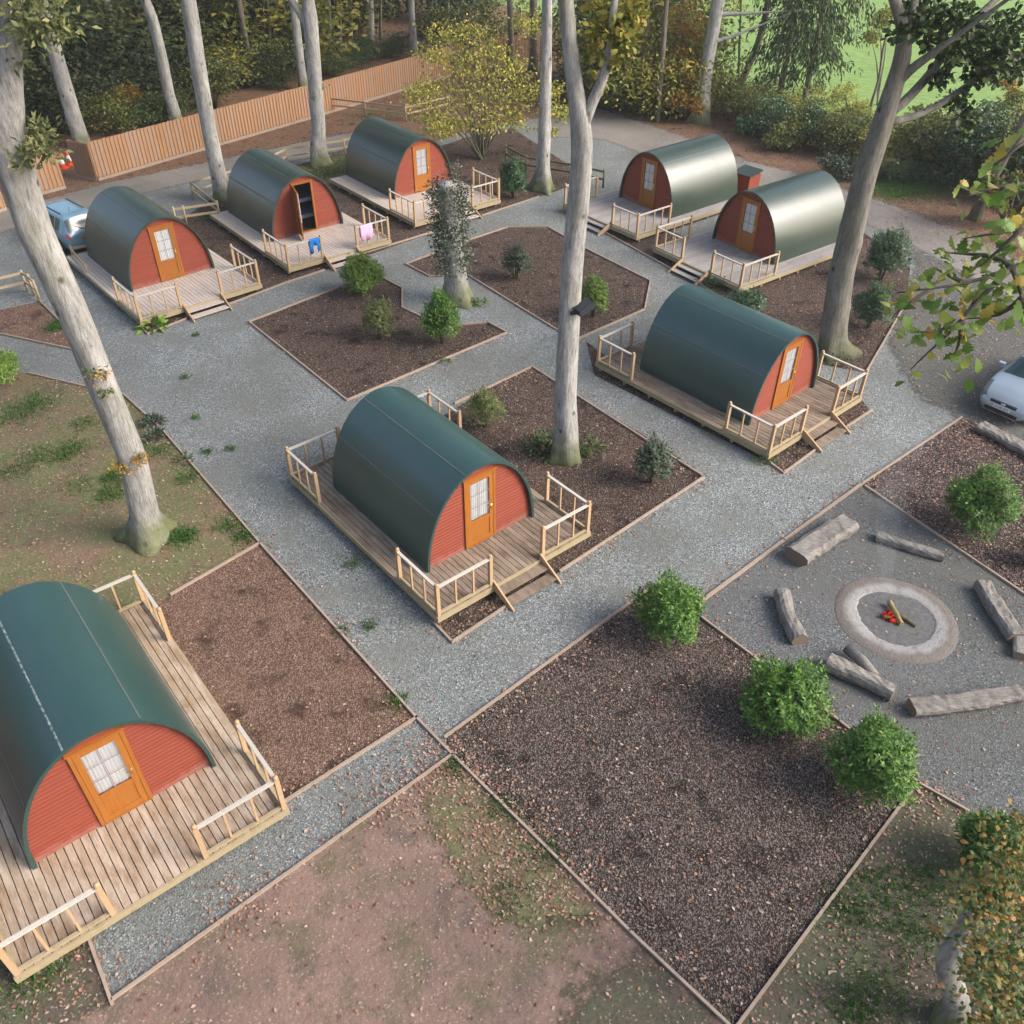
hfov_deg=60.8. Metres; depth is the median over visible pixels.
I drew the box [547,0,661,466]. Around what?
beech tree
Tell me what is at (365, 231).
towel
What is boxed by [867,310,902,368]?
timber edging
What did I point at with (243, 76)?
wood shrub
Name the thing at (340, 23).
sapling
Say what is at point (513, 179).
laurel bush
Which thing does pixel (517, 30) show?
yellow shrub
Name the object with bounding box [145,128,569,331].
bark bed
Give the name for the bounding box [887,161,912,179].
hedge shrub
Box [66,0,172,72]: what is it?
wood shrub
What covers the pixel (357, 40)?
wood shrub
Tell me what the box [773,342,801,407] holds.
door
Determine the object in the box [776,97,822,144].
hedge shrub
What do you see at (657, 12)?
yellow shrub
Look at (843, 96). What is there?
pale shrub
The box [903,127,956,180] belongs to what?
hedge shrub
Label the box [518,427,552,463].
weed plant
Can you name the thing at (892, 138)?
hedge shrub
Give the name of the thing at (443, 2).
wood shrub
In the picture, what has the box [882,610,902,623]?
embers
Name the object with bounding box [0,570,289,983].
timber deck
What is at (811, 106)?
hedge shrub
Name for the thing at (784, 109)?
hedge shrub
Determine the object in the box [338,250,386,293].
laurel bush
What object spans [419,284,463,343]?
laurel bush
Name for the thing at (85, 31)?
wood shrub
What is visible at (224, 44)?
wood shrub
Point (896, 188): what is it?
grass verge
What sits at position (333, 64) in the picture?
wood shrub
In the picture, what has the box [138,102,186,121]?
wood shrub
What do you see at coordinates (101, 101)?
wood shrub
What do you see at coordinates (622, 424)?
timber edging
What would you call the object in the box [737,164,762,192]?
bin store
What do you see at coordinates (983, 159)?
hedge shrub
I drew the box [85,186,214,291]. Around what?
camping pod
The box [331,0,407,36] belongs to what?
wood shrub
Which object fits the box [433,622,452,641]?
timber edging
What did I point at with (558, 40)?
hedge shrub
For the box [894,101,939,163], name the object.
dark shrub
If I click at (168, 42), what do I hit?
wood shrub
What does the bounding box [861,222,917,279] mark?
laurel bush
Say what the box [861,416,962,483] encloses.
timber edging
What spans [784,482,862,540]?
timber edging
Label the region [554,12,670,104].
hedge shrub
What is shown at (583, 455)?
weed plant
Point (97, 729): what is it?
camping pod
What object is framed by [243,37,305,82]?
wood shrub
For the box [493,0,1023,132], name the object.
pasture field
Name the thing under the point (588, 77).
wood shrub
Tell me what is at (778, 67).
sapling
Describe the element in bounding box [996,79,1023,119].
gold shrub
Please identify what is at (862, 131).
hedge shrub
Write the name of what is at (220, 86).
wood shrub
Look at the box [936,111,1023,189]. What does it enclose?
hedge shrub
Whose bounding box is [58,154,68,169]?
traffic cone
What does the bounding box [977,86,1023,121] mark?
dark shrub
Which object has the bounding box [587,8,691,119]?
hedge shrub
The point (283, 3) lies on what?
sapling
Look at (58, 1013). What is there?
moss patch
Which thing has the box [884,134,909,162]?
hedge shrub
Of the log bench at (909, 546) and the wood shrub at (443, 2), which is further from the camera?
the wood shrub at (443, 2)
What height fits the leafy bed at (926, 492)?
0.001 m
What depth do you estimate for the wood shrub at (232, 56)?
56.07 m
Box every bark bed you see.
[0,302,69,346]
[0,545,412,930]
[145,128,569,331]
[252,277,503,397]
[409,228,648,336]
[437,368,700,638]
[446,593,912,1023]
[586,341,868,470]
[590,223,909,370]
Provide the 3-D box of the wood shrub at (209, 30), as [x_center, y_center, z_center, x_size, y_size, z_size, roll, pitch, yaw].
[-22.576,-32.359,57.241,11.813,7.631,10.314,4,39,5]
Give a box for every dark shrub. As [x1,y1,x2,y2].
[732,110,777,135]
[761,111,810,152]
[796,107,847,154]
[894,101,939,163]
[934,123,979,171]
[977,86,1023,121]
[983,146,1023,205]
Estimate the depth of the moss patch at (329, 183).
45.12 m
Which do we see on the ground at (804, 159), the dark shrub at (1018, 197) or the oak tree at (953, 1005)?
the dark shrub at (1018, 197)
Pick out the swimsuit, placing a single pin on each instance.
(314, 241)
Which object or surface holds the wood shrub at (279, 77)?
on the ground at (804, 159)
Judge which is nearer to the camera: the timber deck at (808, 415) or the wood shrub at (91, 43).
the timber deck at (808, 415)
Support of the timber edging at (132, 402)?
on the gravel court
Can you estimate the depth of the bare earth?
14.48 m
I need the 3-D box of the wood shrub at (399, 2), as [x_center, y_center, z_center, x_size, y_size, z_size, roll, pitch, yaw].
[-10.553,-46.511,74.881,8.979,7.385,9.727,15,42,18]
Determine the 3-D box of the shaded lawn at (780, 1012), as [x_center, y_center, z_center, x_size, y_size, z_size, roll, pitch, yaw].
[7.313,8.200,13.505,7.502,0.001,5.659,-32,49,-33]
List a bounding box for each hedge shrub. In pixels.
[523,3,680,86]
[539,0,671,92]
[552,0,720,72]
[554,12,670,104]
[578,36,627,107]
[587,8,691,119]
[600,22,722,116]
[602,29,700,109]
[605,34,673,108]
[607,0,704,48]
[612,6,736,120]
[623,0,730,115]
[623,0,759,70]
[646,28,754,120]
[670,67,736,112]
[710,71,748,114]
[712,74,764,116]
[716,76,770,121]
[732,73,788,107]
[732,90,791,131]
[733,87,804,140]
[735,93,769,129]
[757,93,800,145]
[760,83,829,117]
[761,88,784,112]
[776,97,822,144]
[795,96,836,147]
[802,104,870,155]
[803,94,845,135]
[806,106,864,155]
[817,160,833,172]
[821,117,870,156]
[838,101,869,128]
[840,152,853,164]
[842,112,891,153]
[846,107,874,151]
[847,125,913,167]
[847,155,858,171]
[848,106,898,157]
[854,112,954,166]
[879,153,901,177]
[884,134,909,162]
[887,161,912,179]
[893,121,933,164]
[894,94,981,175]
[898,110,952,162]
[903,120,947,164]
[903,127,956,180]
[918,97,1023,190]
[926,131,973,183]
[931,135,972,180]
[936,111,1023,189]
[937,110,1019,186]
[944,124,1002,182]
[952,119,1023,179]
[953,116,1021,182]
[982,131,1023,188]
[983,98,1023,168]
[993,146,1023,202]
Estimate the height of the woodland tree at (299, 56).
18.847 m
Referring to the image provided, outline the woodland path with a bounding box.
[374,32,451,48]
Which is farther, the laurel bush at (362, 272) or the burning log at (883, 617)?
the laurel bush at (362, 272)
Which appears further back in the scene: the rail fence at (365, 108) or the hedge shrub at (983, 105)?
the rail fence at (365, 108)
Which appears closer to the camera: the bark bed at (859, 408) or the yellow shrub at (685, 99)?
the bark bed at (859, 408)
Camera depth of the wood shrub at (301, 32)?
62.33 m
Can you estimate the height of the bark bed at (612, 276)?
0.001 m
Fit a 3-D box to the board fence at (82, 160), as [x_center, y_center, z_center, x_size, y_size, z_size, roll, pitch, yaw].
[-21.329,-17.472,43.364,1.514,1.813,0.240,18,42,20]
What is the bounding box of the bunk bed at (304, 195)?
[294,184,313,227]
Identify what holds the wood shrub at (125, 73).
on the ground at (804, 159)
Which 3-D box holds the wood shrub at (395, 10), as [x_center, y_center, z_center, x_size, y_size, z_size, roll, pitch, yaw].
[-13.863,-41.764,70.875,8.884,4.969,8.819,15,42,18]
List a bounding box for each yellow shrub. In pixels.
[414,0,518,62]
[497,0,575,51]
[607,5,680,104]
[662,20,714,120]
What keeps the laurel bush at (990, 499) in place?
on the leafy bed at (926, 492)
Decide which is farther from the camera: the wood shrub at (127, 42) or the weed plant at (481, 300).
the wood shrub at (127, 42)
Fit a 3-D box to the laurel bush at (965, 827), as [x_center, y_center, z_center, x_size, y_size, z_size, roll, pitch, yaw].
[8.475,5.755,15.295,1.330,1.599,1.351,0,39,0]
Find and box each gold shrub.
[974,168,1023,218]
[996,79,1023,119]
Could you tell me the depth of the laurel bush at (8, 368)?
28.12 m
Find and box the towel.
[359,223,373,241]
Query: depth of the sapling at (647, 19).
51.59 m
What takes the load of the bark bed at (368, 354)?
on the gravel court
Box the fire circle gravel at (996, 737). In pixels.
[699,486,1023,835]
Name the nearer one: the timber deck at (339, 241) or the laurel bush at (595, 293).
the laurel bush at (595, 293)
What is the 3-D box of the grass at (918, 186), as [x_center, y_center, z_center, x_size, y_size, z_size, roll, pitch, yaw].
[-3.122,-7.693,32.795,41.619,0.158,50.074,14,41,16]
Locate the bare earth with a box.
[0,758,723,1023]
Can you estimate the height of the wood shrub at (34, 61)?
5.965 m
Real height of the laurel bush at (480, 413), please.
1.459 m
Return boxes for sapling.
[86,82,143,125]
[266,0,270,53]
[282,0,288,68]
[327,0,331,54]
[339,0,342,58]
[350,0,352,40]
[379,0,382,39]
[644,3,649,50]
[671,0,684,116]
[737,1,741,89]
[774,0,787,85]
[867,15,892,117]
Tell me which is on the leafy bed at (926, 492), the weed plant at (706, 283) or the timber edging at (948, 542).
the timber edging at (948, 542)
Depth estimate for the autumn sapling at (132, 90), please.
49.91 m
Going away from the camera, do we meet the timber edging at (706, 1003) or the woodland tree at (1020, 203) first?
the timber edging at (706, 1003)
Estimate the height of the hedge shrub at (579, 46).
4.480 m
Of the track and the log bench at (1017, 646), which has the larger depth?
the track
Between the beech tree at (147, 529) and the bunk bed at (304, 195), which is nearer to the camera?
the beech tree at (147, 529)
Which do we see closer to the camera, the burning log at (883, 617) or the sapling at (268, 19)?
the burning log at (883, 617)
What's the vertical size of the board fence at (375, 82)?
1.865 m
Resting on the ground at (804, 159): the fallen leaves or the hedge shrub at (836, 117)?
the hedge shrub at (836, 117)
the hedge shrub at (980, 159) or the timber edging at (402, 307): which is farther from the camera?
the hedge shrub at (980, 159)
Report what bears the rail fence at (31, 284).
on the ground at (804, 159)
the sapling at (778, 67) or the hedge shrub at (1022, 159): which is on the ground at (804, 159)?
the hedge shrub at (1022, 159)
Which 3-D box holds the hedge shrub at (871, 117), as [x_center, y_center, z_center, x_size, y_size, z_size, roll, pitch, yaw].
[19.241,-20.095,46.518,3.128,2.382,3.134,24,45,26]
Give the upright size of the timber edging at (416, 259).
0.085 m
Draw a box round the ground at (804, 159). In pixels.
[0,0,1023,988]
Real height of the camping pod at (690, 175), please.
2.445 m
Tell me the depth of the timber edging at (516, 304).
33.13 m
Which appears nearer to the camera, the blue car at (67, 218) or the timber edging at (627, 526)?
the timber edging at (627, 526)
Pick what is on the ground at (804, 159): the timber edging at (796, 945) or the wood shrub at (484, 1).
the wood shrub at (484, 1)
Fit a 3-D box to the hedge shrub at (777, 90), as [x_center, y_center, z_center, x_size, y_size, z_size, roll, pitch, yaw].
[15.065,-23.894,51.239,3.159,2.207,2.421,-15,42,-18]
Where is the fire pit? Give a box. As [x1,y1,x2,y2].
[834,577,958,663]
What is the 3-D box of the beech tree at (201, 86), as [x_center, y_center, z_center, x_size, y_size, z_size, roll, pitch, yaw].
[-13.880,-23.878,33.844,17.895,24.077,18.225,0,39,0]
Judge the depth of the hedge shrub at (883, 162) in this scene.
43.91 m
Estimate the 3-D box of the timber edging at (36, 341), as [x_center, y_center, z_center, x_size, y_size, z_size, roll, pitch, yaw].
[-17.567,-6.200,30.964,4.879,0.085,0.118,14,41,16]
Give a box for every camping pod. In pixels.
[0,581,215,869]
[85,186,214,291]
[227,148,342,241]
[333,386,533,572]
[346,117,452,199]
[619,134,737,217]
[640,284,818,424]
[712,170,844,264]
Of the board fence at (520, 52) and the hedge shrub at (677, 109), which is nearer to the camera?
the hedge shrub at (677, 109)
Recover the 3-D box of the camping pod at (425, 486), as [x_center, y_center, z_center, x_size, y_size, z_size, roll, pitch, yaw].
[-2.139,-1.228,22.565,3.390,2.445,4.430,-28,47,-30]
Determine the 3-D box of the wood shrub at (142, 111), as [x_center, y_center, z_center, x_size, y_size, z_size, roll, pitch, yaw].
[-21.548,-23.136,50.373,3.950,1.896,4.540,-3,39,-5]
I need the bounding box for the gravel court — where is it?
[0,118,1021,995]
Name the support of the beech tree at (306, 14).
on the moss patch at (329, 183)
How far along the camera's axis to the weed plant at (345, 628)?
20.06 m
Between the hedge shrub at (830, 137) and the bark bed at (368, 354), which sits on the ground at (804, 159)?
the hedge shrub at (830, 137)
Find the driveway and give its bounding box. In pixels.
[551,107,1023,303]
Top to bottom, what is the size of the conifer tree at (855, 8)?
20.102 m
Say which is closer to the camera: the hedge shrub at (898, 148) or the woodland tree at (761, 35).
the hedge shrub at (898, 148)
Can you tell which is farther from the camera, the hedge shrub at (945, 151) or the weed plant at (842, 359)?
the hedge shrub at (945, 151)
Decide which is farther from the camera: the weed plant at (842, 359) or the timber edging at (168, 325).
the timber edging at (168, 325)
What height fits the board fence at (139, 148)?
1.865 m
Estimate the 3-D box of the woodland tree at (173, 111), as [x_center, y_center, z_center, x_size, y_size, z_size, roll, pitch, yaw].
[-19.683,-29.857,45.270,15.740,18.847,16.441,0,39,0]
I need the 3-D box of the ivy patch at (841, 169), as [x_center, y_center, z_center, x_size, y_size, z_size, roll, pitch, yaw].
[16.818,-17.350,43.980,2.911,1.433,1.742,0,39,0]
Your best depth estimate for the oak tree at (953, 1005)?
10.72 m
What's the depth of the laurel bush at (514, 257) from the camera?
34.24 m
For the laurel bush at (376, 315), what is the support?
on the bark bed at (368, 354)
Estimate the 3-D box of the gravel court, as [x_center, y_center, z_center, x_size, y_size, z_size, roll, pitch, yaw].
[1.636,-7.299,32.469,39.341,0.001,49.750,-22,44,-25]
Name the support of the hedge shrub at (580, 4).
on the ground at (804, 159)
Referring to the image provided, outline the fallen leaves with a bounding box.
[0,113,1023,1023]
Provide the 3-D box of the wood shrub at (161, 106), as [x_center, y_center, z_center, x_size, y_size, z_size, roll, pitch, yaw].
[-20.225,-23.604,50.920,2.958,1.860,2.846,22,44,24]
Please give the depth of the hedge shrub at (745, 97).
50.07 m
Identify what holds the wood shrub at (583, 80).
on the ground at (804, 159)
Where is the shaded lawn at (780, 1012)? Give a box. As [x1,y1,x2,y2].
[741,786,1023,1023]
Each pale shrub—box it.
[724,83,843,106]
[826,81,872,136]
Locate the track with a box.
[0,131,352,232]
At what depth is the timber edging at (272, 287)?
34.23 m
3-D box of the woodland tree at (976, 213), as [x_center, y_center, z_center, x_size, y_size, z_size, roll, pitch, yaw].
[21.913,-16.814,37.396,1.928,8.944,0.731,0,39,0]
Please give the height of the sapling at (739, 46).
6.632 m
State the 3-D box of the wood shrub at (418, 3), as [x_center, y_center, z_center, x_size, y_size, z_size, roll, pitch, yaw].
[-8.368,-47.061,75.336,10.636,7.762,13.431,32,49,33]
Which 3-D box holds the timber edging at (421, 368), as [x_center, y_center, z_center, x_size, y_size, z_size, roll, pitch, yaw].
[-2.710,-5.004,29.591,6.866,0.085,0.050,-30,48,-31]
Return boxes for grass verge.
[874,180,930,195]
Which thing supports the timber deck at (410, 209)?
on the ground at (804, 159)
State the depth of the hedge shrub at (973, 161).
42.71 m
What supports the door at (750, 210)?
in the camping pod at (794, 216)
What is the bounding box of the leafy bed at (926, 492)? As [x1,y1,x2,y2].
[862,418,1023,590]
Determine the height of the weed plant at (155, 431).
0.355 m
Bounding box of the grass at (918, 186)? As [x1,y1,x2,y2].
[0,102,975,1023]
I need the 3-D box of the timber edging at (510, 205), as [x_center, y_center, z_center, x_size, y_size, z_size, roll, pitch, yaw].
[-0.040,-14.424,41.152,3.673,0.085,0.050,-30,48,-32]
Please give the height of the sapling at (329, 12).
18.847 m
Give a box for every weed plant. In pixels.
[131,311,167,334]
[138,411,166,427]
[141,424,167,443]
[174,450,193,465]
[331,625,349,637]
[439,357,451,364]
[473,297,487,306]
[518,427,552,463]
[577,441,596,466]
[579,432,609,457]
[693,275,711,286]
[704,275,728,291]
[751,452,778,464]
[824,352,851,366]
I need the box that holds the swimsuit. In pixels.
[308,237,320,253]
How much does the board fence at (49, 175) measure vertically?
1.763 m
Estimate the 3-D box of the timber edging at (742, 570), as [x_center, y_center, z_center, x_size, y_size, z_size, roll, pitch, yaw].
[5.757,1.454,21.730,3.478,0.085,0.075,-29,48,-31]
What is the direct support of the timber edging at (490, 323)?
on the bark bed at (368, 354)
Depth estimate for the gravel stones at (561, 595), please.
22.06 m
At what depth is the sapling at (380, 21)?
68.64 m
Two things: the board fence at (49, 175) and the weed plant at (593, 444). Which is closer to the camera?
the weed plant at (593, 444)
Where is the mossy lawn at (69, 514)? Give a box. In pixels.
[0,372,256,620]
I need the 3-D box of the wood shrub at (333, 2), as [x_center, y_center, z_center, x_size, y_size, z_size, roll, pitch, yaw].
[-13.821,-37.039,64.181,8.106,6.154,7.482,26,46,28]
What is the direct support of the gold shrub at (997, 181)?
on the ground at (804, 159)
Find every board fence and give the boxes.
[0,191,6,212]
[33,151,65,194]
[66,140,96,181]
[85,85,310,180]
[322,47,450,114]
[487,35,560,66]
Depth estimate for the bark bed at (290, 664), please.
19.11 m
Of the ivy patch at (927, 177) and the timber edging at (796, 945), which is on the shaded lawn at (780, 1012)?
the timber edging at (796, 945)
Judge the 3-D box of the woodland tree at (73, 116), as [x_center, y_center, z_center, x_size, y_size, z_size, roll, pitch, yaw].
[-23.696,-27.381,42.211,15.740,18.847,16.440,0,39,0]
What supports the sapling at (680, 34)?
on the ground at (804, 159)
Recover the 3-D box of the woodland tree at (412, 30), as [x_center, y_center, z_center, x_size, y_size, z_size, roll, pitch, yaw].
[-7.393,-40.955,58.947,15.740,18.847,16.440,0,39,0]
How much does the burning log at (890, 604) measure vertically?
0.159 m
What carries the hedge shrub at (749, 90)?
on the ground at (804, 159)
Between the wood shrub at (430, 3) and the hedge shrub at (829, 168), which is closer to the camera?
the hedge shrub at (829, 168)
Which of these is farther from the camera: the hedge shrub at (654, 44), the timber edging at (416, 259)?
the hedge shrub at (654, 44)
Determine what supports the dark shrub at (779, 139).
on the ground at (804, 159)
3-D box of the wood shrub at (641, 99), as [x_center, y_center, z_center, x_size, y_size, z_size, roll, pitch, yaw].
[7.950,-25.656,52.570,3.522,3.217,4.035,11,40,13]
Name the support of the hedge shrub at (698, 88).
on the ground at (804, 159)
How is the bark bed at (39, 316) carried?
on the ground at (804, 159)
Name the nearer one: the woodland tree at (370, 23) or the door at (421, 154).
the door at (421, 154)
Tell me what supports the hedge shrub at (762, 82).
on the ground at (804, 159)
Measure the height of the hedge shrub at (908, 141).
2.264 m
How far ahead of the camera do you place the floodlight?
22.10 m
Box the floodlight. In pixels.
[570,297,594,317]
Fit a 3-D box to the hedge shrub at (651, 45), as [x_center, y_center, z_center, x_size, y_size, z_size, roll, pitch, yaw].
[8.655,-26.800,52.677,7.732,4.991,8.851,-19,43,-22]
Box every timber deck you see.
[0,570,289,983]
[66,244,262,324]
[209,203,390,273]
[284,389,591,622]
[329,167,500,228]
[563,174,727,241]
[595,321,868,458]
[653,215,835,291]
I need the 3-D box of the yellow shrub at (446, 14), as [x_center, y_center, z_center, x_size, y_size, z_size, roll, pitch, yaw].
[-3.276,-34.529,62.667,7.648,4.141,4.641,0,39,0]
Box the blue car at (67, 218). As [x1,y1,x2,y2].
[45,198,87,254]
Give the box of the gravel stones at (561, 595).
[151,397,1023,931]
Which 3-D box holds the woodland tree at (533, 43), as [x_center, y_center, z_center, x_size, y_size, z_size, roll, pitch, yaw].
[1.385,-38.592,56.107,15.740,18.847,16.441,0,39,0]
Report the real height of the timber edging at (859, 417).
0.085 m
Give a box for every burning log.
[880,614,896,619]
[886,600,903,625]
[898,612,916,626]
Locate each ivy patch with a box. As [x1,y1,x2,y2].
[817,152,855,181]
[877,160,961,183]
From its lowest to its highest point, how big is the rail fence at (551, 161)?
0.940 m
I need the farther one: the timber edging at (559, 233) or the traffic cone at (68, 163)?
the traffic cone at (68, 163)
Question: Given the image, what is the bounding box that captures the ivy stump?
[418,156,478,310]
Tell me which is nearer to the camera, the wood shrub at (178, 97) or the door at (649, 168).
the door at (649, 168)
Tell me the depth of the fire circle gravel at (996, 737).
19.94 m
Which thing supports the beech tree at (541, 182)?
on the bark bed at (215, 238)
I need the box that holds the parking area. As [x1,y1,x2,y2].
[888,251,1023,440]
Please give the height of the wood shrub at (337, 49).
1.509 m
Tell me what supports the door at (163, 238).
in the camping pod at (134, 239)
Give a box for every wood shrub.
[22,2,140,110]
[23,0,147,106]
[23,39,51,122]
[23,64,94,140]
[24,1,120,98]
[25,56,133,134]
[42,10,131,65]
[49,0,125,26]
[52,82,149,135]
[65,0,250,58]
[66,0,134,67]
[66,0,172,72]
[71,59,140,114]
[77,16,224,107]
[85,8,182,94]
[93,3,211,75]
[99,0,257,68]
[99,63,151,97]
[102,92,165,127]
[112,0,286,71]
[136,85,197,122]
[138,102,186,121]
[140,62,177,98]
[144,92,192,121]
[151,63,196,106]
[170,29,266,89]
[173,44,256,108]
[198,0,392,67]
[203,0,304,58]
[205,18,250,57]
[228,62,267,87]
[233,22,295,89]
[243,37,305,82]
[252,66,297,90]
[270,4,337,55]
[275,13,338,66]
[289,0,401,31]
[300,0,376,48]
[305,52,363,76]
[321,44,345,74]
[324,41,352,63]
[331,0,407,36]
[338,0,397,26]
[339,44,372,68]
[342,31,381,54]
[347,38,378,65]
[363,35,392,59]
[373,0,423,19]
[374,0,433,19]
[380,30,407,57]
[384,31,418,55]
[385,0,422,16]
[393,0,493,42]
[401,0,456,49]
[419,0,457,12]
[449,0,513,33]
[531,38,593,96]
[551,42,614,104]
[552,58,624,104]
[612,70,663,116]
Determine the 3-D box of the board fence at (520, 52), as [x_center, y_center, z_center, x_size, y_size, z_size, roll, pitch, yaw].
[0.866,-32.993,62.484,5.400,1.865,0.240,-8,40,-10]
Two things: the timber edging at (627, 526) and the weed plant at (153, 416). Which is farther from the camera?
the weed plant at (153, 416)
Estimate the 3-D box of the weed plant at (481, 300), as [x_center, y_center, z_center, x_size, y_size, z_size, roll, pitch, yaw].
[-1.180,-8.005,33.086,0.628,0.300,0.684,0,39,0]
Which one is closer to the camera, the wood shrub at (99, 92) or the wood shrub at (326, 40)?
the wood shrub at (99, 92)
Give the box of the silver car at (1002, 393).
[979,353,1023,421]
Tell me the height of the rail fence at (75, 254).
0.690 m
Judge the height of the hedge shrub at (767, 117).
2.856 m
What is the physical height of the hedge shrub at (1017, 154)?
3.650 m
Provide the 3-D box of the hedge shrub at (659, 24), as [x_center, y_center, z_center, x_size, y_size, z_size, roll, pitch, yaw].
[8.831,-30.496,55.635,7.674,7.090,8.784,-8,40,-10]
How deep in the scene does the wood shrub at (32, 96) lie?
47.83 m
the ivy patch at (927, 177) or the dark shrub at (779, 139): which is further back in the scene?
the dark shrub at (779, 139)
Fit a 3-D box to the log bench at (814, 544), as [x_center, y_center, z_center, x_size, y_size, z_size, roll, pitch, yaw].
[7.956,0.722,22.394,2.197,0.437,0.728,-27,46,-29]
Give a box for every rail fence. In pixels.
[0,270,40,299]
[69,245,88,272]
[172,137,350,223]
[326,95,449,120]
[505,144,604,187]
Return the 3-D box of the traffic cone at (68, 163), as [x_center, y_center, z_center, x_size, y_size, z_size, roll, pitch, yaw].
[-22.997,-18.332,45.264,0.440,0.730,0.440,0,39,0]
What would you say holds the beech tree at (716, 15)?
on the ground at (804, 159)
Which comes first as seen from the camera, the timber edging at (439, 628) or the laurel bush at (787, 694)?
the laurel bush at (787, 694)
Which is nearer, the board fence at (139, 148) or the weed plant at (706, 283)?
the weed plant at (706, 283)
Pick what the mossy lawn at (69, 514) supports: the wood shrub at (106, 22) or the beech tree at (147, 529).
the beech tree at (147, 529)
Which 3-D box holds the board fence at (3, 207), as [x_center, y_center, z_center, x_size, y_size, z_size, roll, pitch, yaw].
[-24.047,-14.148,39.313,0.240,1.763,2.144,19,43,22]
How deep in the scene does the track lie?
43.88 m
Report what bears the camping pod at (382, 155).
on the timber deck at (410, 209)
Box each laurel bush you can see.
[0,347,21,384]
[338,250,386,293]
[356,290,396,339]
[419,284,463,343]
[463,384,507,427]
[498,155,528,197]
[499,239,534,278]
[581,271,609,316]
[628,566,707,649]
[631,430,678,483]
[728,285,768,311]
[736,651,839,741]
[817,703,920,808]
[851,274,895,327]
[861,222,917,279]
[943,460,1023,541]
[952,806,1023,876]
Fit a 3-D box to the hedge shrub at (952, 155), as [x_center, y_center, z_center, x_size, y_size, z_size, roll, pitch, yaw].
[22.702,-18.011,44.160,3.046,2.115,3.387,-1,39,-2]
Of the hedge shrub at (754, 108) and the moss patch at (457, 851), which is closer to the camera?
the moss patch at (457, 851)
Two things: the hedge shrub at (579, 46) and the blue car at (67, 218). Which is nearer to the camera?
the blue car at (67, 218)
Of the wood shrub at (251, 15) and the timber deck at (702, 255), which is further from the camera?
the wood shrub at (251, 15)
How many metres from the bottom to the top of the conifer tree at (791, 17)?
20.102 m
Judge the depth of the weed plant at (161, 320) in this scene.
31.48 m
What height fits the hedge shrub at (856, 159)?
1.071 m
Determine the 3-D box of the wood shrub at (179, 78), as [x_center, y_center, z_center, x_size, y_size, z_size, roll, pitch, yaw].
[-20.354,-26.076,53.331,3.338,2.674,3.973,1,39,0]
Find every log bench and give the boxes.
[773,587,808,645]
[785,513,859,566]
[824,644,896,700]
[875,531,944,561]
[906,683,1023,716]
[972,579,1023,642]
[975,421,1023,455]
[1012,629,1023,660]
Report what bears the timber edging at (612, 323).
on the bark bed at (612, 276)
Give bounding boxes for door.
[71,733,148,821]
[150,225,182,280]
[293,186,303,239]
[414,145,429,191]
[466,471,492,546]
[640,159,656,207]
[736,199,759,252]
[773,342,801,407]
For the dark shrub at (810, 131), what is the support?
on the ground at (804, 159)
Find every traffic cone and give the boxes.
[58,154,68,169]
[65,152,73,166]
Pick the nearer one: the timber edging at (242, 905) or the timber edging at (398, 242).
the timber edging at (242, 905)
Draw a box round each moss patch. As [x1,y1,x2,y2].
[0,940,104,1023]
[299,153,345,187]
[423,772,597,932]
[558,946,731,1023]
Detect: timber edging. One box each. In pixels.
[0,333,70,349]
[27,372,122,394]
[39,300,57,318]
[87,938,113,1005]
[110,753,451,1000]
[122,393,161,427]
[141,318,186,334]
[163,430,259,541]
[170,541,260,595]
[229,269,324,304]
[248,321,347,400]
[249,282,349,321]
[259,542,417,716]
[285,716,416,802]
[347,331,507,400]
[363,230,434,252]
[383,277,420,316]
[405,263,443,276]
[406,226,547,263]
[416,717,453,753]
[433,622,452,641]
[443,588,647,738]
[451,604,506,643]
[452,753,559,859]
[454,321,506,331]
[454,365,531,403]
[468,274,557,330]
[481,196,538,215]
[532,365,704,476]
[548,226,649,280]
[557,858,730,1023]
[559,476,704,572]
[579,280,650,338]
[605,232,701,283]
[701,616,919,781]
[703,538,784,599]
[736,781,918,1023]
[768,448,816,473]
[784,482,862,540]
[846,408,872,426]
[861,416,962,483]
[864,485,1023,594]
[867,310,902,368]
[918,781,969,811]
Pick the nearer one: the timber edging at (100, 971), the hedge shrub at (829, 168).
the timber edging at (100, 971)
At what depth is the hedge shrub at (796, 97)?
50.57 m
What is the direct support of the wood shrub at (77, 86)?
on the ground at (804, 159)
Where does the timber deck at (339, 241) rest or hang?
on the ground at (804, 159)
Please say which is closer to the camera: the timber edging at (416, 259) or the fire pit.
the fire pit
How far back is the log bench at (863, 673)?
18.88 m
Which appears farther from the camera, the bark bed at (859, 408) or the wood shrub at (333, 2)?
the wood shrub at (333, 2)
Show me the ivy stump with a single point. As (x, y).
(454, 259)
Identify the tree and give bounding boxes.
[0,0,177,555]
[34,0,90,142]
[103,0,116,22]
[140,0,181,120]
[172,0,227,202]
[236,0,257,84]
[288,0,333,168]
[290,0,307,87]
[366,0,375,54]
[390,4,568,159]
[408,0,417,56]
[506,0,514,68]
[525,0,556,195]
[528,0,538,71]
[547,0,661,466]
[645,0,807,124]
[654,0,668,122]
[731,0,854,96]
[740,0,770,86]
[759,0,890,116]
[817,0,1023,363]
[856,2,892,104]
[878,128,1023,392]
[924,798,1023,1023]
[967,112,1023,221]
[1015,193,1023,218]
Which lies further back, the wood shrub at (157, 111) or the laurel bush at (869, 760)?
the wood shrub at (157, 111)

